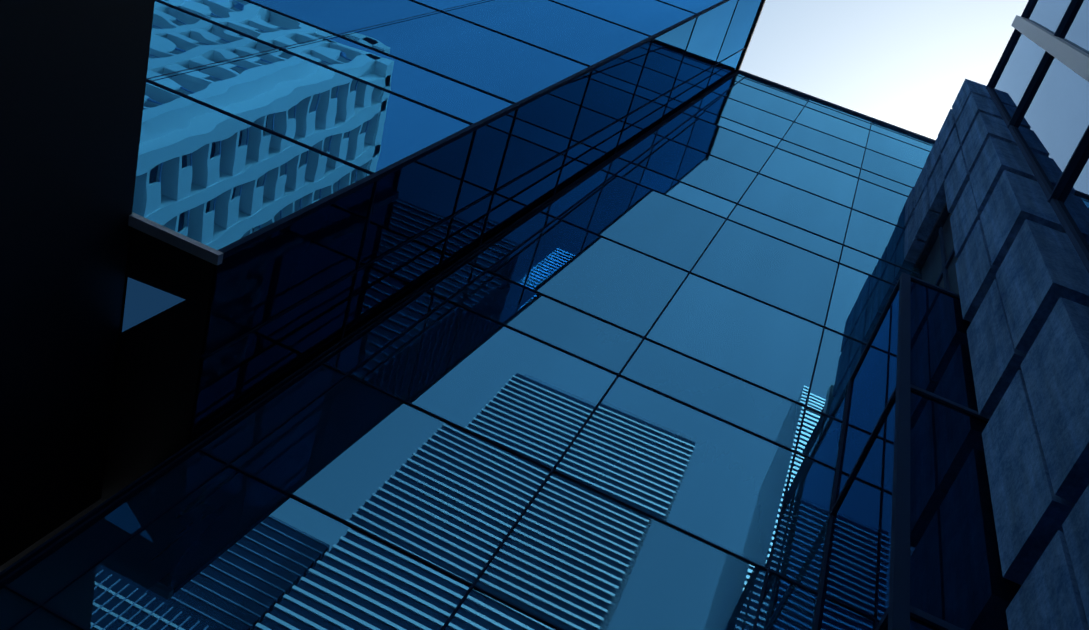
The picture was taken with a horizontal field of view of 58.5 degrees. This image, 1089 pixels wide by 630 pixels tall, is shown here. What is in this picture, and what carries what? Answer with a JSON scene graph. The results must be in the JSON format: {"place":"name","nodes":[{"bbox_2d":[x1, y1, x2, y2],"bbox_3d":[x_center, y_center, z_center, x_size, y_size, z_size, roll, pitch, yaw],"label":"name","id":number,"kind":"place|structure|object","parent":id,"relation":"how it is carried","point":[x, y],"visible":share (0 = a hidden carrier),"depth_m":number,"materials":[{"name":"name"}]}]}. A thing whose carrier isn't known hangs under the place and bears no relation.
{"place":"outdoors","nodes":[
{"label":"outdoors","id":0,"kind":"place"},
{"bbox_2d":[0,73,933,629],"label":"facade","id":1,"kind":"structure","parent":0,"point":[230,549],"depth_m":5.71,"materials":[{"name":"blue glass"}]},
{"bbox_2d":[4,70,935,629],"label":"facade joints","id":2,"kind":"object","parent":1,"relation":"attached to","point":[78,576],"visible":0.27,"depth_m":6.32,"materials":[{"name":"black metal"}]},
{"bbox_2d":[740,0,1028,139],"label":"sky","id":3,"kind":"structure","parent":0,"point":[904,64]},
{"label":"ground","id":4,"kind":"structure","parent":0,"visible":0},
{"bbox_2d":[0,0,154,565],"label":"wall","id":5,"kind":"structure","parent":4,"relation":"on","point":[73,75],"depth_m":4.05,"materials":[{"name":"black"}]},
{"bbox_2d":[0,0,765,571],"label":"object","id":6,"kind":"object","parent":5,"relation":"on","point":[156,384],"visible":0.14,"depth_m":4.66,"materials":[{"name":"black metal"}]},
{"bbox_2d":[122,277,184,331],"bbox_3d":[-1.876,-0.087,4.526,0.454,0.001,0.212,-22,-80,26],"label":"soffit light panel","id":7,"kind":"object","parent":6,"relation":"attached to","point":[143,302],"visible":1,"depth_m":4.53,"materials":[{"name":"blue glass"}]},
{"bbox_2d":[128,212,223,264],"bbox_3d":[-7.168,-2.712,5.535,12.735,0.036,0.051,23,-64,11],"label":"ledge","id":8,"kind":"object","parent":6,"relation":"attached to","point":[177,240],"visible":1,"depth_m":4.32,"materials":[{"name":"grey concrete"}]},
{"bbox_2d":[132,0,722,249],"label":"bay glass","id":9,"kind":"object","parent":6,"relation":"attached to","point":[213,178],"visible":0.62,"depth_m":6.64,"materials":[{"name":"blue glass"}]},
{"bbox_2d":[146,0,745,359],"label":"bay joints","id":10,"kind":"object","parent":6,"relation":"attached to","point":[267,231],"visible":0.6,"depth_m":6.73,"materials":[{"name":"black metal"}]},
{"bbox_2d":[191,0,762,440],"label":"glass facade","id":11,"kind":"structure","parent":6,"relation":"attached to","point":[281,270],"depth_m":6.51,"materials":[{"name":"blue glass"}]},
{"bbox_2d":[813,272,989,629],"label":"corner glass frames","id":12,"kind":"structure","parent":4,"relation":"on","point":[899,611],"depth_m":4.86,"materials":[{"name":"black"}]},
{"bbox_2d":[817,280,1020,629],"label":"window glass","id":13,"kind":"object","parent":4,"relation":"on","point":[957,579],"visible":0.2,"depth_m":4.73,"materials":[{"name":"blue glass"}]},
{"bbox_2d":[922,213,958,293],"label":"dark infill wall","id":14,"kind":"structure","parent":4,"relation":"on","point":[931,269],"depth_m":9.98,"materials":[{"name":"glass"}]},
{"bbox_2d":[935,227,954,290],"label":"infill wall frames","id":15,"kind":"structure","parent":14,"relation":"attached to","point":[944,271],"depth_m":9.35,"materials":[{"name":"black metal"}]},
{"bbox_2d":[904,79,1088,629],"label":"stone pier","id":16,"kind":"structure","parent":4,"relation":"on","point":[1022,273],"depth_m":4.97,"materials":[{"name":"stone"}]},
{"bbox_2d":[985,0,1088,272],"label":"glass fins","id":17,"kind":"object","parent":4,"relation":"on","point":[1068,227],"visible":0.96,"depth_m":7.73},
{"bbox_2d":[991,0,1088,251],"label":"glass wall","id":18,"kind":"structure","parent":4,"relation":"on","point":[1051,124],"depth_m":8.23,"materials":[{"name":"blue glass"}]},
{"bbox_2d":[1011,15,1088,81],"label":"metal beam","id":19,"kind":"structure","parent":4,"relation":"on","point":[1072,57],"depth_m":8.47,"materials":[{"name":"grey metal"}]},
{"bbox_3d":[0.574,7.655,13.153,6.720,21.770,17.982,23,-64,11],"label":"main facade","id":20,"kind":"object","parent":4,"relation":"on","visible":0},
{"bbox_2d":[0,71,738,589],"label":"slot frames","id":21,"kind":"structure","parent":20,"relation":"attached to","point":[34,557],"depth_m":5.13,"materials":[{"name":"black metal"}]}
]}

